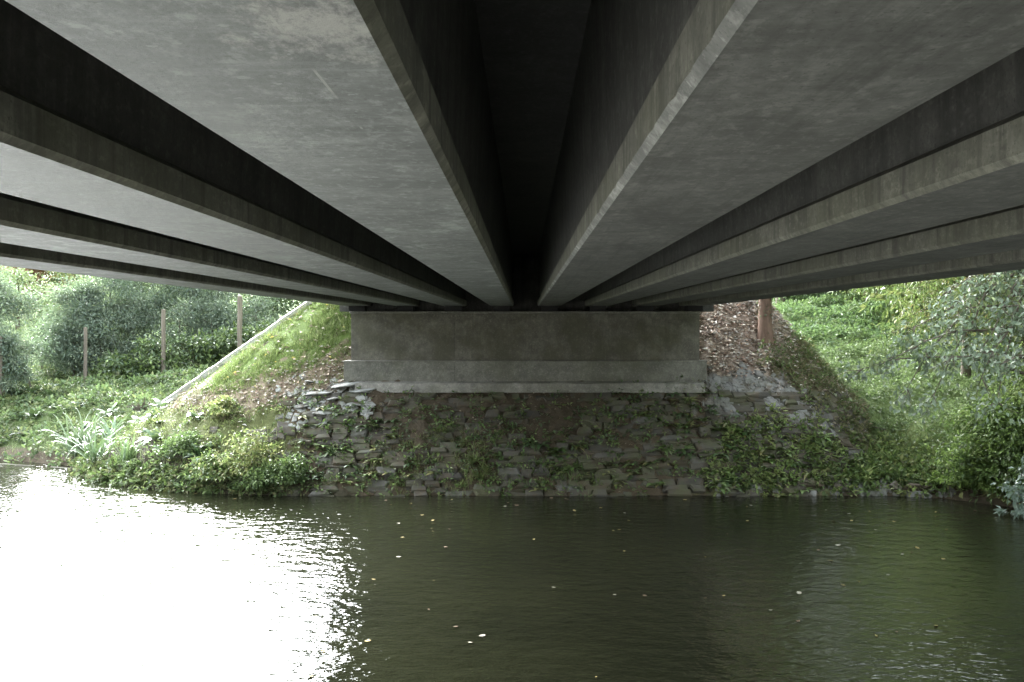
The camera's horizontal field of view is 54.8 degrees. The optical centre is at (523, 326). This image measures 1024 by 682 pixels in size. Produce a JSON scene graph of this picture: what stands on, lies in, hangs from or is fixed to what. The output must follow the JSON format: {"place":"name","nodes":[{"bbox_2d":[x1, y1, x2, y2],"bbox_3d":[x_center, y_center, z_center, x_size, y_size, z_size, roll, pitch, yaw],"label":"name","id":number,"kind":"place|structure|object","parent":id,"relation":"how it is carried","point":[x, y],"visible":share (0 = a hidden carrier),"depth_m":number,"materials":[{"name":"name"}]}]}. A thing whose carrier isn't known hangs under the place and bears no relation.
{"place":"outdoors","nodes":[
{"label":"outdoors","id":0,"kind":"place"},
{"bbox_2d":[0,460,1023,681],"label":"river water","id":1,"kind":"structure","parent":0,"point":[104,582],"depth_m":14.01,"materials":[{"name":"green liquid"}]},
{"bbox_2d":[990,455,1023,519],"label":"pale sprig","id":2,"kind":"object","parent":1,"relation":"in","point":[1018,510],"visible":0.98,"depth_m":18.84,"materials":[{"name":"green plant"}]},
{"bbox_2d":[0,265,1023,506],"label":"ground","id":3,"kind":"structure","parent":0,"point":[269,419],"depth_m":24.03,"materials":[{"name":"green plant"}]},
{"bbox_2d":[0,336,2,395],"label":"wooden post","id":4,"kind":"object","parent":3,"relation":"on","point":[1,361],"visible":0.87,"depth_m":31.96,"materials":[{"name":"wood"}]},
{"bbox_2d":[0,265,37,331],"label":"background tree","id":5,"kind":"object","parent":3,"relation":"on","point":[3,267],"visible":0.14,"depth_m":50.47,"materials":[{"name":"green plant"}]},
{"bbox_2d":[0,330,44,394],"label":"sapling","id":6,"kind":"object","parent":3,"relation":"on","point":[14,363],"visible":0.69,"depth_m":32.33,"materials":[{"name":"green plant"}]},
{"bbox_2d":[3,329,45,385],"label":"sapling","id":7,"kind":"object","parent":3,"relation":"on","point":[24,345],"visible":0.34,"depth_m":33.46,"materials":[{"name":"green plant"}]},
{"bbox_2d":[0,268,59,385],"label":"sapling","id":8,"kind":"object","parent":3,"relation":"on","point":[7,292],"visible":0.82,"depth_m":33.20,"materials":[{"name":"green plant"}]},
{"bbox_2d":[23,408,44,416],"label":"dock plant","id":9,"kind":"object","parent":3,"relation":"on","point":[36,413],"visible":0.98,"depth_m":29.94,"materials":[{"name":"green plant"}]},
{"bbox_2d":[18,323,53,367],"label":"sapling","id":10,"kind":"object","parent":3,"relation":"on","point":[32,330],"visible":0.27,"depth_m":36.80,"materials":[{"name":"green plant"}]},
{"bbox_2d":[0,267,80,329],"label":"pale shrub","id":11,"kind":"object","parent":3,"relation":"on","point":[20,277],"visible":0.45,"depth_m":57.96,"materials":[{"name":"green plant"}]},
{"bbox_2d":[0,266,88,316],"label":"autumn shrub","id":12,"kind":"object","parent":3,"relation":"on","point":[40,273],"visible":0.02,"depth_m":65.25,"materials":[{"name":"green plant"}]},
{"bbox_2d":[29,271,91,311],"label":"olive shrub","id":13,"kind":"object","parent":3,"relation":"on","point":[57,276],"visible":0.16,"depth_m":62.46,"materials":[{"name":"green plant"}]},
{"bbox_2d":[24,311,118,377],"bbox_3d":[-16.373,0.743,35.885,2.958,2.622,3.219,0,0,0],"label":"sapling","id":14,"kind":"object","parent":3,"relation":"on","point":[67,357],"visible":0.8,"depth_m":35.52,"materials":[{"name":"green plant"}]},
{"bbox_2d":[49,408,101,458],"bbox_3d":[-11.949,2.745,26.440,1.777,1.447,1.759,0,0,0],"label":"reed clump","id":15,"kind":"object","parent":3,"relation":"on","point":[77,437],"visible":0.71,"depth_m":26.42,"materials":[{"name":"green plant"}]},
{"bbox_2d":[29,277,132,374],"bbox_3d":[-16.730,0.001,36.853,4.077,3.969,3.633,0,0,-20],"label":"sapling","id":16,"kind":"object","parent":3,"relation":"on","point":[72,300],"visible":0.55,"depth_m":36.45,"materials":[{"name":"green plant"}]},
{"bbox_2d":[83,327,86,381],"bbox_3d":[-15.303,1.172,34.507,0.141,2.314,0.134,0,0,0],"label":"wooden post","id":17,"kind":"object","parent":3,"relation":"on","point":[85,355],"visible":0.79,"depth_m":34.45,"materials":[{"name":"wood"}]},
{"bbox_2d":[52,419,132,460],"bbox_3d":[-10.665,2.901,24.617,2.025,1.150,1.959,0,0,-37],"label":"reed clump","id":18,"kind":"object","parent":3,"relation":"on","point":[99,451],"visible":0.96,"depth_m":24.58,"materials":[{"name":"green plant"}]},
{"bbox_2d":[3,306,204,362],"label":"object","id":19,"kind":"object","parent":3,"relation":"on","point":[37,332],"depth_m":57.14,"materials":[{"name":"green plant"}]},
{"bbox_2d":[70,302,139,375],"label":"sapling","id":20,"kind":"object","parent":3,"relation":"on","point":[104,318],"visible":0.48,"depth_m":36.29,"materials":[{"name":"green plant"}]},
{"bbox_2d":[99,402,117,415],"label":"dock plant","id":21,"kind":"object","parent":3,"relation":"on","point":[111,410],"visible":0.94,"depth_m":29.00,"materials":[{"name":"green plant"}]},
{"bbox_2d":[92,412,130,443],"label":"reed clump","id":22,"kind":"object","parent":3,"relation":"on","point":[109,431],"visible":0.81,"depth_m":26.27,"materials":[{"name":"green plant"}]},
{"bbox_2d":[0,353,223,465],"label":"bank herbs","id":23,"kind":"object","parent":3,"relation":"on","point":[91,394],"visible":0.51,"depth_m":30.66,"materials":[{"name":"green plant"}]},
{"bbox_2d":[49,273,179,359],"bbox_3d":[-15.760,-0.770,38.172,4.807,4.899,4.626,0,0,-36],"label":"sapling","id":24,"kind":"object","parent":3,"relation":"on","point":[117,284],"visible":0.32,"depth_m":37.36,"materials":[{"name":"green plant"}]},
{"bbox_2d":[53,273,177,320],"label":"background tree","id":25,"kind":"object","parent":3,"relation":"on","point":[76,281],"visible":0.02,"depth_m":59.10,"materials":[{"name":"green plant"}]},
{"bbox_2d":[87,347,144,380],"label":"laurel bush","id":26,"kind":"object","parent":3,"relation":"on","point":[114,363],"visible":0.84,"depth_m":34.65,"materials":[{"name":"green plant"}]},
{"bbox_2d":[69,276,183,318],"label":"background tree","id":27,"kind":"object","parent":3,"relation":"on","point":[108,287],"visible":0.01,"depth_m":62.21,"materials":[{"name":"green plant"}]},
{"bbox_2d":[108,429,147,461],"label":"reed clump","id":28,"kind":"object","parent":3,"relation":"on","point":[125,449],"visible":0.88,"depth_m":23.81,"materials":[{"name":"green plant"}]},
{"bbox_2d":[129,416,144,423],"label":"dock plant","id":29,"kind":"object","parent":3,"relation":"on","point":[135,418],"visible":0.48,"depth_m":26.16,"materials":[{"name":"green plant"}]},
{"bbox_2d":[103,286,173,358],"bbox_3d":[-15.088,0.016,37.462,3.398,3.192,3.233,0,0,0],"label":"sapling","id":30,"kind":"object","parent":3,"relation":"on","point":[132,318],"visible":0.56,"depth_m":37.18,"materials":[{"name":"green plant"}]},
{"bbox_2d":[126,397,150,412],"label":"plant","id":31,"kind":"object","parent":3,"relation":"on","point":[138,407],"visible":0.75,"depth_m":29.15,"materials":[{"name":"green plant"}]},
{"bbox_2d":[101,279,183,346],"bbox_3d":[-15.529,-0.810,40.150,4.599,5.154,4.790,0,0,35],"label":"sapling","id":32,"kind":"object","parent":3,"relation":"on","point":[158,286],"visible":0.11,"depth_m":39.37,"materials":[{"name":"green plant"}]},
{"bbox_2d":[138,426,162,445],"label":"dock plant","id":33,"kind":"object","parent":3,"relation":"on","point":[149,432],"visible":0.9,"depth_m":24.18,"materials":[{"name":"green plant"}]},
{"bbox_2d":[121,334,184,375],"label":"laurel bush","id":34,"kind":"object","parent":3,"relation":"on","point":[153,359],"visible":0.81,"depth_m":35.14,"materials":[{"name":"green plant"}]},
{"bbox_2d":[149,398,171,407],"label":"dock plant","id":35,"kind":"object","parent":3,"relation":"on","point":[159,404],"visible":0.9,"depth_m":26.13,"materials":[{"name":"green plant"}]},
{"bbox_2d":[161,309,165,372],"bbox_3d":[-12.759,0.683,35.004,0.161,2.614,0.166,0,0,0],"label":"wooden post","id":36,"kind":"object","parent":3,"relation":"on","point":[163,334],"visible":0.83,"depth_m":34.95,"materials":[{"name":"wood"}]},
{"bbox_2d":[165,454,179,461],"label":"dock plant","id":37,"kind":"object","parent":3,"relation":"on","point":[172,458],"visible":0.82,"depth_m":23.10,"materials":[{"name":"green plant"}]},
{"bbox_2d":[143,428,209,456],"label":"leafy bush","id":38,"kind":"object","parent":3,"relation":"on","point":[181,443],"visible":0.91,"depth_m":22.99,"materials":[{"name":"green plant"}]},
{"bbox_2d":[143,297,214,361],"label":"sapling","id":39,"kind":"object","parent":3,"relation":"on","point":[182,309],"visible":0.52,"depth_m":37.76,"materials":[{"name":"green plant"}]},
{"bbox_2d":[52,396,313,496],"bbox_3d":[-8.584,2.803,24.134,9.491,2.278,3.357,0,0,35],"label":"bush","id":40,"kind":"object","parent":3,"relation":"on","point":[84,465],"visible":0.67,"depth_m":23.22,"materials":[{"name":"green plant"}]},
{"bbox_2d":[150,327,228,372],"bbox_3d":[-12.002,0.921,35.992,2.684,1.834,2.894,0,0,0],"label":"laurel bush","id":41,"kind":"object","parent":3,"relation":"on","point":[196,348],"visible":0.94,"depth_m":35.80,"materials":[{"name":"green plant"}]},
{"bbox_2d":[188,410,202,419],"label":"dock plant","id":42,"kind":"object","parent":3,"relation":"on","point":[193,414],"visible":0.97,"depth_m":24.28,"materials":[{"name":"green plant"}]},
{"bbox_2d":[183,443,208,462],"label":"dock plant","id":43,"kind":"object","parent":3,"relation":"on","point":[202,450],"visible":0.39,"depth_m":22.77,"materials":[{"name":"green plant"}]},
{"bbox_2d":[136,284,260,358],"bbox_3d":[-13.570,-0.901,40.308,4.952,4.822,5.308,0,0,39],"label":"sapling","id":44,"kind":"object","parent":3,"relation":"on","point":[186,291],"visible":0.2,"depth_m":39.38,"materials":[{"name":"green plant"}]},
{"bbox_2d":[200,441,218,449],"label":"dock plant","id":45,"kind":"object","parent":3,"relation":"on","point":[208,444],"visible":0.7,"depth_m":22.96,"materials":[{"name":"green plant"}]},
{"bbox_2d":[176,293,245,359],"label":"sapling","id":46,"kind":"object","parent":3,"relation":"on","point":[221,316],"visible":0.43,"depth_m":38.31,"materials":[{"name":"green plant"}]},
{"bbox_2d":[176,442,245,493],"bbox_3d":[-6.923,3.150,22.132,1.634,1.098,1.432,0,0,0],"label":"leafy bush","id":47,"kind":"object","parent":3,"relation":"on","point":[208,472],"visible":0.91,"depth_m":21.99,"materials":[{"name":"green plant"}]},
{"bbox_2d":[193,394,242,419],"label":"leafy bush","id":48,"kind":"object","parent":3,"relation":"on","point":[221,405],"visible":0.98,"depth_m":23.85,"materials":[{"name":"green plant"}]},
{"bbox_2d":[205,321,252,362],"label":"laurel bush","id":49,"kind":"object","parent":3,"relation":"on","point":[229,339],"visible":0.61,"depth_m":36.58,"materials":[{"name":"green plant"}]},
{"bbox_2d":[185,289,276,341],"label":"sapling","id":50,"kind":"object","parent":3,"relation":"on","point":[244,295],"visible":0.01,"depth_m":41.57,"materials":[{"name":"green plant"}]},
{"bbox_2d":[162,301,311,402],"bbox_3d":[-7.697,0.651,26.976,4.192,3.088,0.405,0,0,-11],"label":"concrete edging","id":51,"kind":"object","parent":3,"relation":"on","point":[174,395],"visible":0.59,"depth_m":26.73,"materials":[{"name":"grey concrete"}]},
{"bbox_2d":[237,296,242,347],"bbox_3d":[-10.343,0.331,36.008,0.195,2.913,0.202,0,0,0],"label":"wooden post","id":52,"kind":"object","parent":3,"relation":"on","point":[239,318],"visible":0.69,"depth_m":35.93,"materials":[{"name":"wood"}]},
{"bbox_2d":[202,426,287,476],"bbox_3d":[-6.156,2.840,22.307,2.104,1.193,2.197,0,0,0],"label":"leafy bush","id":53,"kind":"object","parent":3,"relation":"on","point":[250,448],"visible":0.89,"depth_m":22.05,"materials":[{"name":"green plant"}]},
{"bbox_2d":[229,317,275,352],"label":"laurel bush","id":54,"kind":"object","parent":3,"relation":"on","point":[261,326],"visible":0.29,"depth_m":37.28,"materials":[{"name":"green plant"}]},
{"bbox_2d":[161,301,354,422],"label":"embankment grass","id":55,"kind":"structure","parent":3,"relation":"on","point":[217,380],"depth_m":25.46,"materials":[{"name":"green plant"}]},
{"bbox_2d":[162,303,354,426],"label":"pale leaf litter","id":56,"kind":"object","parent":3,"relation":"on","point":[256,391],"visible":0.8,"depth_m":24.73,"materials":[{"name":"plant"}]},
{"bbox_2d":[235,294,284,342],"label":"sapling","id":57,"kind":"object","parent":3,"relation":"on","point":[251,317],"visible":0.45,"depth_m":38.83,"materials":[{"name":"green plant"}]},
{"bbox_2d":[238,459,284,489],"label":"leafy bush","id":58,"kind":"object","parent":3,"relation":"on","point":[255,482],"visible":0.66,"depth_m":21.57,"materials":[{"name":"green plant"}]},
{"bbox_2d":[223,293,305,334],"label":"evergreen shrub","id":59,"kind":"object","parent":3,"relation":"on","point":[283,302],"visible":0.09,"depth_m":40.88,"materials":[{"name":"green plant"}]},
{"bbox_2d":[256,452,313,484],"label":"leafy bush","id":60,"kind":"object","parent":3,"relation":"on","point":[287,469],"visible":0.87,"depth_m":21.67,"materials":[{"name":"green plant"}]},
{"bbox_2d":[273,373,375,432],"bbox_3d":[-4.816,1.840,23.789,2.639,1.382,1.674,0,0,0],"label":"pale rubble","id":61,"kind":"object","parent":3,"relation":"on","point":[366,411],"visible":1,"depth_m":23.70,"materials":[{"name":"stone"}]},
{"bbox_2d":[294,404,308,407],"bbox_3d":[-5.297,1.909,23.711,0.449,0.091,0.253,-4,0,17],"label":"slate slab","id":62,"kind":"object","parent":61,"relation":"on","point":[299,406],"depth_m":23.62,"materials":[{"name":"grey stone"}]},
{"bbox_2d":[303,391,330,395],"bbox_3d":[-5.015,1.619,23.972,0.710,0.105,0.332,-3,0,6],"label":"slate slab","id":63,"kind":"object","parent":61,"relation":"on","point":[313,393],"depth_m":23.86,"materials":[{"name":"grey stone"}]},
{"bbox_2d":[331,381,364,387],"bbox_3d":[-4.227,1.401,24.206,0.998,0.085,0.531,-5,9,-11],"label":"slate slab","id":64,"kind":"object","parent":3,"relation":"on","point":[348,384],"depth_m":24.02,"materials":[{"name":"grey stone"}]},
{"bbox_2d":[458,448,479,468],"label":"grass tussock","id":65,"kind":"object","parent":3,"relation":"on","point":[472,458],"depth_m":22.29,"materials":[{"name":"green plant"}]},
{"bbox_2d":[474,471,489,478],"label":"grass tussock","id":66,"kind":"object","parent":3,"relation":"on","point":[479,476],"depth_m":21.95,"materials":[{"name":"green plant"}]},
{"bbox_2d":[469,458,495,474],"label":"grass tussock","id":67,"kind":"object","parent":3,"relation":"on","point":[486,469],"depth_m":22.09,"materials":[{"name":"green plant"}]},
{"bbox_2d":[364,379,635,478],"bbox_3d":[-0.536,2.458,23.147,6.802,2.483,2.807,0,0,0],"label":"ivy","id":68,"kind":"object","parent":3,"relation":"on","point":[486,422],"visible":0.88,"depth_m":23.21,"materials":[{"name":"green plant"}]},
{"bbox_2d":[343,311,706,392],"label":"abutment wall","id":69,"kind":"structure","parent":3,"relation":"on","point":[506,351],"depth_m":24.50,"materials":[{"name":"concrete"}]},
{"bbox_2d":[0,0,1023,311],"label":"road bridge","id":70,"kind":"structure","parent":69,"relation":"on","point":[526,154],"depth_m":3.92,"materials":[{"name":"concrete"}]},
{"bbox_2d":[193,389,875,496],"bbox_3d":[0.489,2.769,23.403,16.387,2.478,3.930,0,0,0],"label":"stone pitching","id":71,"kind":"object","parent":3,"relation":"on","point":[685,483],"visible":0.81,"depth_m":22.67,"materials":[{"name":"stone"}]},
{"bbox_2d":[312,411,331,414],"bbox_3d":[-4.729,2.043,23.459,0.608,0.104,0.333,0,0,-18],"label":"slate slab","id":72,"kind":"object","parent":71,"relation":"on","point":[320,412],"depth_m":23.35,"materials":[{"name":"grey stone"}]},
{"bbox_2d":[349,388,375,392],"bbox_3d":[-3.829,1.547,24.016,0.919,0.084,0.304,-5,6,-17],"label":"slate slab","id":73,"kind":"object","parent":71,"relation":"on","point":[364,390],"depth_m":23.93,"materials":[{"name":"grey stone"}]},
{"bbox_2d":[290,374,766,496],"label":"creeping weeds","id":74,"kind":"object","parent":71,"relation":"on","point":[491,439],"visible":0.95,"depth_m":22.68,"materials":[{"name":"green plant"}]},
{"bbox_2d":[801,468,818,478],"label":"broadleaf weed","id":75,"kind":"object","parent":71,"relation":"on","point":[807,473],"visible":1,"depth_m":22.06,"materials":[{"name":"green plant"}]},
{"bbox_2d":[537,441,550,449],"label":"broadleaf weed","id":76,"kind":"object","parent":3,"relation":"on","point":[539,446],"visible":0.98,"depth_m":22.60,"materials":[{"name":"green plant"}]},
{"bbox_2d":[560,464,583,471],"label":"broadleaf weed","id":77,"kind":"object","parent":3,"relation":"on","point":[566,467],"visible":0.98,"depth_m":22.13,"materials":[{"name":"green plant"}]},
{"bbox_2d":[327,333,874,495],"bbox_3d":[2.458,1.975,23.587,15.398,3.656,5.301,0,0,-18],"label":"slope debris","id":78,"kind":"object","parent":3,"relation":"on","point":[647,408],"visible":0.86,"depth_m":23.60,"materials":[{"name":"brown plant"}]},
{"bbox_2d":[655,445,672,456],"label":"broadleaf weed","id":79,"kind":"object","parent":3,"relation":"on","point":[666,451],"visible":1,"depth_m":22.49,"materials":[{"name":"green plant"}]},
{"bbox_2d":[706,485,732,493],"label":"broadleaf weed","id":80,"kind":"object","parent":3,"relation":"on","point":[723,487],"visible":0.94,"depth_m":21.50,"materials":[{"name":"green plant"}]},
{"bbox_2d":[709,477,731,485],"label":"broadleaf weed","id":81,"kind":"object","parent":3,"relation":"on","point":[724,483],"visible":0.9,"depth_m":21.76,"materials":[{"name":"green plant"}]},
{"bbox_2d":[720,478,737,485],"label":"broadleaf weed","id":82,"kind":"object","parent":3,"relation":"on","point":[730,480],"visible":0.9,"depth_m":21.83,"materials":[{"name":"green plant"}]},
{"bbox_2d":[699,300,798,377],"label":"brown leaf litter","id":83,"kind":"object","parent":3,"relation":"on","point":[732,366],"visible":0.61,"depth_m":25.51,"materials":[{"name":"brown plant"}]},
{"bbox_2d":[756,298,774,345],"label":"tree","id":84,"kind":"object","parent":3,"relation":"on","point":[764,317],"visible":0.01,"depth_m":25.41,"materials":[{"name":"red plant"}]},
{"bbox_2d":[775,297,787,303],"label":"tall tree","id":85,"kind":"object","parent":3,"relation":"on","point":[782,299],"depth_m":45.77,"materials":[{"name":"green plant"}]},
{"bbox_2d":[782,487,796,494],"bbox_3d":[5.832,3.605,21.670,0.295,0.181,0.262,0,0,40],"label":"rock","id":86,"kind":"object","parent":3,"relation":"on","point":[789,490],"visible":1,"depth_m":21.60,"materials":[{"name":"stone"}]},
{"bbox_2d":[774,290,845,298],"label":"hedge shrub","id":87,"kind":"object","parent":3,"relation":"on","point":[819,294],"visible":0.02,"depth_m":46.02,"materials":[{"name":"green plant"}]},
{"bbox_2d":[810,433,833,443],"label":"broadleaf weed","id":88,"kind":"object","parent":3,"relation":"on","point":[823,440],"visible":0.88,"depth_m":22.86,"materials":[{"name":"green plant"}]},
{"bbox_2d":[702,361,955,497],"bbox_3d":[6.677,2.384,22.967,5.257,3.076,3.757,0,0,0],"label":"grey rubble","id":89,"kind":"object","parent":3,"relation":"on","point":[734,384],"visible":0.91,"depth_m":23.76,"materials":[{"name":"grey stone"}]},
{"bbox_2d":[833,480,848,491],"bbox_3d":[7.027,3.525,21.843,0.325,0.262,0.364,0,0,22],"label":"rock","id":90,"kind":"object","parent":3,"relation":"on","point":[837,484],"visible":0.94,"depth_m":21.72,"materials":[{"name":"stone"}]},
{"bbox_2d":[815,288,867,296],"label":"hedge shrub","id":91,"kind":"object","parent":3,"relation":"on","point":[847,291],"visible":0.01,"depth_m":47.82,"materials":[{"name":"green plant"}]},
{"bbox_2d":[696,328,1019,505],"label":"bank weeds","id":92,"kind":"object","parent":3,"relation":"on","point":[867,469],"visible":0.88,"depth_m":22.69,"materials":[{"name":"green plant"}]},
{"bbox_2d":[889,480,902,494],"bbox_3d":[8.213,3.583,21.711,0.280,0.397,0.276,0,0,-34],"label":"rock","id":93,"kind":"object","parent":3,"relation":"on","point":[893,484],"visible":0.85,"depth_m":21.66,"materials":[{"name":"stone"}]},
{"bbox_2d":[772,291,1023,458],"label":"meadow plants","id":94,"kind":"object","parent":3,"relation":"on","point":[844,330],"visible":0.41,"depth_m":31.26,"materials":[{"name":"green plant"}]},
{"bbox_2d":[828,277,984,304],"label":"tall tree","id":95,"kind":"object","parent":3,"relation":"on","point":[875,291],"visible":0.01,"depth_m":41.64,"materials":[{"name":"green plant"}]},
{"bbox_2d":[902,482,932,490],"bbox_3d":[8.634,3.521,21.651,0.669,0.218,0.393,-2,-4,10],"label":"rock","id":96,"kind":"object","parent":3,"relation":"on","point":[917,485],"visible":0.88,"depth_m":21.52,"materials":[{"name":"stone"}]},
{"bbox_2d":[829,269,1023,429],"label":"overhanging tree","id":97,"kind":"object","parent":3,"relation":"on","point":[1002,366],"visible":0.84,"depth_m":18.64,"materials":[{"name":"green plant"}]},
{"bbox_2d":[843,274,1018,342],"bbox_3d":[17.064,-5.175,33.763,11.282,11.689,12.062,0,0,0],"label":"tall tree","id":98,"kind":"object","parent":3,"relation":"on","point":[879,296],"visible":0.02,"depth_m":35.98,"materials":[{"name":"green plant"}]},
{"bbox_2d":[850,274,1013,378],"bbox_3d":[12.165,-2.055,28.090,5.998,7.271,5.608,0,0,0],"label":"yellowing tree","id":99,"kind":"object","parent":3,"relation":"on","point":[963,369],"visible":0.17,"depth_m":27.45,"materials":[{"name":"green plant"}]},
{"bbox_2d":[869,272,1023,388],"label":"yellowing tree","id":100,"kind":"object","parent":3,"relation":"on","point":[987,333],"visible":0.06,"depth_m":26.55,"materials":[{"name":"green plant"}]},
{"bbox_2d":[920,395,1023,491],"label":"waterside shrub","id":101,"kind":"object","parent":3,"relation":"on","point":[1003,433],"visible":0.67,"depth_m":20.73,"materials":[{"name":"green plant"}]},
{"bbox_2d":[927,272,1023,382],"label":"tall tree","id":102,"kind":"object","parent":3,"relation":"on","point":[1013,337],"visible":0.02,"depth_m":26.43,"materials":[{"name":"green plant"}]},
{"bbox_2d":[928,381,1023,473],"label":"green bush","id":103,"kind":"object","parent":3,"relation":"on","point":[957,422],"visible":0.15,"depth_m":21.63,"materials":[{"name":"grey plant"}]},
{"bbox_2d":[935,441,1017,493],"bbox_3d":[9.624,3.039,20.976,1.509,1.259,1.887,0,0,-37],"label":"green bush","id":104,"kind":"object","parent":3,"relation":"on","point":[983,475],"visible":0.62,"depth_m":20.61,"materials":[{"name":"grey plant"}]},
{"bbox_2d":[958,361,1023,443],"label":"green bush","id":105,"kind":"object","parent":3,"relation":"on","point":[1013,390],"visible":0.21,"depth_m":21.29,"materials":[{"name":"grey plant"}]},
{"bbox_2d":[973,401,1023,501],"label":"waterside shrub","id":106,"kind":"object","parent":3,"relation":"on","point":[1011,463],"visible":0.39,"depth_m":20.00,"materials":[{"name":"green plant"}]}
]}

